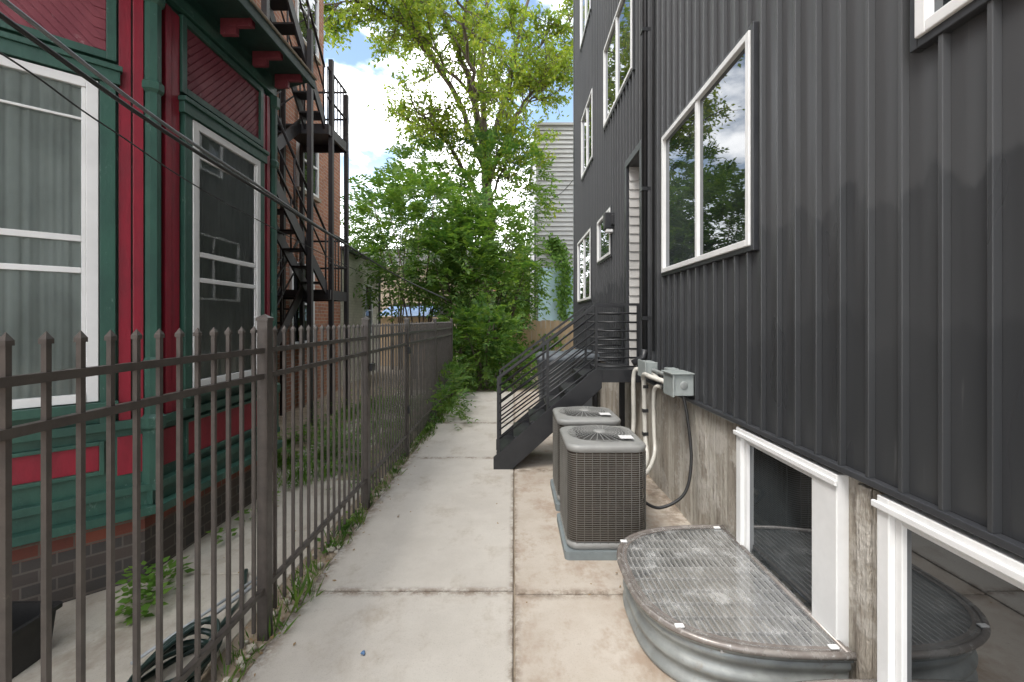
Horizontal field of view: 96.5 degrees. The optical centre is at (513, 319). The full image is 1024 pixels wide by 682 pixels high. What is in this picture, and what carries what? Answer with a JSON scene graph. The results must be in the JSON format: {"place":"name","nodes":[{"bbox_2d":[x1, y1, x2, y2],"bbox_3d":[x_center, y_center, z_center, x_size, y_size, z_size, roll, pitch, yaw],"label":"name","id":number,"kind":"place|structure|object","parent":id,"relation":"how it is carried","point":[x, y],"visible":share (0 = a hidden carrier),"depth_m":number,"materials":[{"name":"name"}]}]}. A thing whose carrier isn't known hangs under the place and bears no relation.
{"place":"outdoors","nodes":[
{"label":"outdoors","id":0,"kind":"place"},
{"bbox_2d":[12,390,425,681],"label":"side yard slab","id":1,"kind":"structure","parent":0,"point":[64,651],"depth_m":2.58,"materials":[{"name":"concrete"}]},
{"bbox_2d":[12,601,62,678],"bbox_3d":[-2.420,1.500,2.120,0.400,0.220,0.280,0,0,0],"label":"black planter tray","id":2,"kind":"object","parent":1,"relation":"on","point":[26,634],"visible":0.45,"depth_m":2.14,"materials":[{"name":"plastic"}]},
{"bbox_2d":[0,0,271,602],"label":"bay walls","id":3,"kind":"structure","parent":1,"relation":"on","point":[26,572],"depth_m":2.73,"materials":[{"name":"green paint"}]},
{"bbox_2d":[0,55,260,408],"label":"window frames","id":4,"kind":"structure","parent":3,"relation":"attached to","point":[87,238],"depth_m":2.62,"materials":[{"name":"white wood"}]},
{"bbox_2d":[0,67,251,398],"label":"curtains","id":5,"kind":"object","parent":4,"relation":"attached to","point":[40,171],"visible":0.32,"depth_m":2.54,"materials":[{"name":"fabric"}]},
{"bbox_2d":[0,0,281,547],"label":"painted trim","id":6,"kind":"structure","parent":3,"relation":"attached to","point":[220,83],"depth_m":2.80,"materials":[{"name":"red paint"}]},
{"bbox_2d":[196,0,316,90],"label":"eave and roof","id":7,"kind":"object","parent":3,"relation":"attached to","point":[248,26],"visible":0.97,"depth_m":3.69,"materials":[{"name":"green paint"}]},
{"bbox_2d":[115,556,194,625],"bbox_3d":[-2.105,1.507,2.646,0.335,0.208,0.626,0,0,-19],"label":"broadleaf weed","id":8,"kind":"object","parent":1,"relation":"on","point":[150,579],"visible":0.72,"depth_m":2.55,"materials":[{"name":"green plant"}]},
{"bbox_2d":[127,568,247,681],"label":"garden hose","id":9,"kind":"object","parent":1,"relation":"on","point":[169,647],"visible":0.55,"depth_m":2.13,"materials":[{"name":"black rubber"}]},
{"bbox_2d":[130,576,256,664],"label":"plastic pipes","id":10,"kind":"object","parent":1,"relation":"on","point":[223,607],"visible":0.33,"depth_m":2.38,"materials":[{"name":"grey plastic"}]},
{"bbox_2d":[206,384,443,553],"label":"yard weeds","id":11,"kind":"object","parent":1,"relation":"on","point":[311,460],"visible":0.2,"depth_m":5.32,"materials":[{"name":"green plant"}]},
{"bbox_2d":[0,52,445,303],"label":"overhead cable","id":12,"kind":"object","parent":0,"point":[37,77],"visible":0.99,"depth_m":1.84,"materials":[{"name":"black rubber"}]},
{"bbox_2d":[0,0,448,299],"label":"overhead cable","id":13,"kind":"object","parent":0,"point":[27,18],"visible":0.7,"depth_m":1.78,"materials":[{"name":"black rubber"}]},
{"bbox_2d":[0,12,450,301],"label":"overhead cable","id":14,"kind":"object","parent":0,"point":[36,41],"visible":1,"depth_m":1.84,"materials":[{"name":"black rubber"}]},
{"bbox_2d":[253,0,339,414],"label":"brick house","id":15,"kind":"structure","parent":0,"point":[320,198],"depth_m":9.12,"materials":[{"name":"red brick"}]},
{"bbox_2d":[261,0,348,426],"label":"fire escape","id":16,"kind":"object","parent":15,"relation":"attached to","point":[310,137],"visible":0.45,"depth_m":7.50,"materials":[{"name":"black paint"}]},
{"bbox_2d":[290,0,320,344],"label":"windows and cornice","id":17,"kind":"structure","parent":15,"relation":"in","point":[314,4],"depth_m":8.77,"materials":[{"name":"glass"}]},
{"bbox_2d":[201,366,538,681],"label":"ground","id":18,"kind":"structure","parent":0,"point":[206,676],"depth_m":3.42,"materials":[{"name":"soil"}]},
{"bbox_2d":[0,314,452,681],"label":"iron fence","id":19,"kind":"object","parent":18,"relation":"on","point":[439,344],"visible":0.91,"depth_m":2.03,"materials":[{"name":"brown metal"}]},
{"bbox_2d":[221,412,439,681],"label":"loose stones","id":20,"kind":"object","parent":18,"relation":"on","point":[248,646],"visible":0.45,"depth_m":2.73,"materials":[{"name":"stone"}]},
{"bbox_2d":[217,393,459,681],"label":"grass","id":21,"kind":"structure","parent":18,"relation":"on","point":[421,435],"depth_m":2.87,"materials":[{"name":"green plant"}]},
{"bbox_2d":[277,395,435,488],"bbox_3d":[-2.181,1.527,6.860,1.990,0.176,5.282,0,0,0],"label":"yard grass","id":22,"kind":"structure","parent":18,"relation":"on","point":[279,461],"depth_m":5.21,"materials":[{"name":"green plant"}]},
{"bbox_2d":[340,246,380,385],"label":"cream brick outbuilding","id":23,"kind":"structure","parent":18,"relation":"on","point":[357,312],"depth_m":12.26,"materials":[{"name":"brick"}]},
{"bbox_2d":[361,249,482,327],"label":"tan garage","id":24,"kind":"structure","parent":18,"relation":"on","point":[406,302],"depth_m":22.00,"materials":[{"name":"paint"}]},
{"bbox_2d":[340,154,511,378],"bbox_3d":[-2.542,-1.399,12.582,5.145,6.102,4.208,0,0,0],"label":"ailanthus shrub","id":25,"kind":"object","parent":18,"relation":"on","point":[436,238],"visible":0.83,"depth_m":11.80,"materials":[{"name":"green plant"}]},
{"bbox_2d":[411,356,480,429],"bbox_3d":[-1.144,1.352,8.027,1.285,1.276,3.493,0,0,0],"label":"fern like weed","id":26,"kind":"object","parent":18,"relation":"on","point":[451,367],"visible":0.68,"depth_m":7.50,"materials":[{"name":"green plant"}]},
{"bbox_2d":[324,0,572,302],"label":"locust tree","id":27,"kind":"object","parent":18,"relation":"on","point":[537,80],"visible":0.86,"depth_m":15.12,"materials":[{"name":"green plant"}]},
{"bbox_2d":[341,120,566,369],"bbox_3d":[-1.902,-2.626,15.112,7.286,8.558,3.980,0,0,0],"label":"ailanthus shrub","id":28,"kind":"object","parent":18,"relation":"on","point":[468,172],"visible":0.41,"depth_m":14.63,"materials":[{"name":"green plant"}]},
{"bbox_2d":[382,226,530,319],"bbox_3d":[-9.504,-2.087,31.324,22.037,9.117,9.516,0,0,0],"label":"distant tree line","id":29,"kind":"object","parent":18,"relation":"on","point":[519,258],"visible":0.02,"depth_m":29.73,"materials":[{"name":"green plant"}]},
{"bbox_2d":[425,292,537,393],"bbox_3d":[-0.577,0.749,10.973,3.197,2.827,2.440,0,0,-27],"label":"overgrown bush","id":30,"kind":"object","parent":18,"relation":"on","point":[485,361],"visible":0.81,"depth_m":10.48,"materials":[{"name":"green plant"}]},
{"bbox_2d":[425,181,559,376],"bbox_3d":[-0.688,-1.195,12.874,4.041,5.693,3.686,0,0,0],"label":"ailanthus shrub","id":31,"kind":"object","parent":18,"relation":"on","point":[511,275],"visible":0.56,"depth_m":12.22,"materials":[{"name":"green plant"}]},
{"bbox_2d":[464,327,566,369],"bbox_3d":[-0.079,0.866,13.876,3.366,1.589,0.355,0,0,0],"label":"fence vine","id":32,"kind":"object","parent":18,"relation":"on","point":[551,344],"visible":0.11,"depth_m":13.87,"materials":[{"name":"green plant"}]},
{"bbox_2d":[464,320,574,371],"bbox_3d":[0.183,0.796,14.035,3.567,1.609,0.070,0,0,0],"label":"wooden fence","id":33,"kind":"object","parent":18,"relation":"on","point":[545,327],"visible":0.12,"depth_m":14.00,"materials":[{"name":"brown wood"}]},
{"bbox_2d":[530,165,554,320],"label":"walls","id":34,"kind":"structure","parent":18,"relation":"on","point":[532,197],"depth_m":25.52,"materials":[{"name":"grey plastic"}]},
{"bbox_2d":[528,122,572,320],"bbox_3d":[4.440,-3.500,24.950,7.120,10.200,10.100,0,0,0],"label":"lap siding","id":35,"kind":"object","parent":34,"relation":"attached to","point":[561,225],"visible":0.12,"depth_m":19.99,"materials":[{"name":"grey plastic"}]},
{"bbox_2d":[542,232,572,320],"bbox_3d":[1.969,-1.387,19.711,1.533,4.816,0.689,0,0,0],"label":"climbing vine","id":36,"kind":"object","parent":34,"relation":"attached to","point":[556,245],"visible":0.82,"depth_m":19.59,"materials":[{"name":"green plant"}]},
{"bbox_2d":[538,268,572,320],"bbox_3d":[4.530,-0.325,19.815,6.940,3.850,0.230,0,0,0],"label":"blue block base","id":37,"kind":"object","parent":18,"relation":"on","point":[553,315],"visible":0.07,"depth_m":19.70,"materials":[{"name":"blue"}]},
{"bbox_2d":[573,0,1023,681],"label":"charcoal sided townhouse","id":38,"kind":"structure","parent":18,"relation":"on","point":[799,232],"depth_m":1.95,"materials":[{"name":"metal"}]},
{"bbox_2d":[631,367,662,475],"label":"refrigerant lines","id":39,"kind":"object","parent":38,"relation":"attached to","point":[649,466],"visible":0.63,"depth_m":4.33,"materials":[{"name":"white plastic"}]},
{"bbox_2d":[646,396,692,509],"bbox_3d":[1.103,0.981,3.400,0.444,0.846,0.104,0,0,0],"label":"flexible conduit","id":40,"kind":"object","parent":38,"relation":"attached to","point":[678,499],"visible":0.77,"depth_m":3.38,"materials":[{"name":"plastic"}]},
{"bbox_2d":[577,0,1023,681],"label":"window frames","id":41,"kind":"structure","parent":38,"relation":"in","point":[830,487],"depth_m":1.92,"materials":[{"name":"white plastic"}]},
{"bbox_2d":[579,0,1023,681],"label":"window glass","id":42,"kind":"structure","parent":38,"relation":"in","point":[965,622],"depth_m":2.35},
{"bbox_2d":[381,306,437,365],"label":"tarp covered shed","id":43,"kind":"structure","parent":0,"point":[414,319],"depth_m":16.00,"materials":[{"name":"blue wood"}]},
{"bbox_2d":[324,0,572,250],"label":"sky","id":44,"kind":"structure","parent":0,"point":[369,138],"materials":[{"name":"white"}]},
{"bbox_2d":[240,392,732,681],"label":"concrete path","id":45,"kind":"structure","parent":0,"point":[422,591],"depth_m":2.71,"materials":[{"name":"beige concrete"}]},
{"bbox_2d":[221,411,620,680],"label":"fallen leaves","id":46,"kind":"object","parent":45,"relation":"on","point":[271,637],"visible":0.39,"depth_m":2.79,"materials":[{"name":"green plant"}]},
{"bbox_2d":[535,351,573,400],"bbox_3d":[0.620,1.045,7.122,0.550,1.109,0.713,0,0,0],"label":"wheelie bin","id":47,"kind":"object","parent":45,"relation":"on","point":[554,357],"visible":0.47,"depth_m":6.80,"materials":[{"name":"grey plastic"}]},
{"bbox_2d":[493,303,640,468],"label":"steel entry stairs","id":48,"kind":"structure","parent":45,"relation":"on","point":[524,436],"depth_m":4.89,"materials":[{"name":"grey metal"}]},
{"bbox_2d":[564,349,599,406],"bbox_3d":[1.080,1.045,7.521,0.550,1.109,0.713,0,0,0],"label":"wheelie bin","id":49,"kind":"object","parent":45,"relation":"on","point":[591,356],"visible":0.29,"depth_m":7.19,"materials":[{"name":"grey plastic"}]},
{"bbox_2d":[550,406,620,510],"bbox_3d":[0.640,1.204,4.130,0.580,0.792,0.620,0,0,0],"label":"air conditioner unit","id":50,"kind":"object","parent":45,"relation":"on","point":[575,416],"visible":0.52,"depth_m":3.96,"materials":[{"name":"grey metal"}]},
{"bbox_2d":[557,425,645,559],"bbox_3d":[0.630,1.204,3.350,0.580,0.792,0.620,0,0,0],"label":"air conditioner unit","id":51,"kind":"object","parent":45,"relation":"on","point":[601,514],"visible":0.97,"depth_m":3.08,"materials":[{"name":"grey metal"}]},
{"bbox_2d":[616,525,856,681],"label":"window well","id":52,"kind":"object","parent":45,"relation":"on","point":[700,617],"depth_m":2.16,"materials":[{"name":"metal"}]},
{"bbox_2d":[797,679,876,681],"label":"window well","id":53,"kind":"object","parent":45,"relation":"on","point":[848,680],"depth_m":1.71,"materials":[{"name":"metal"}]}
]}

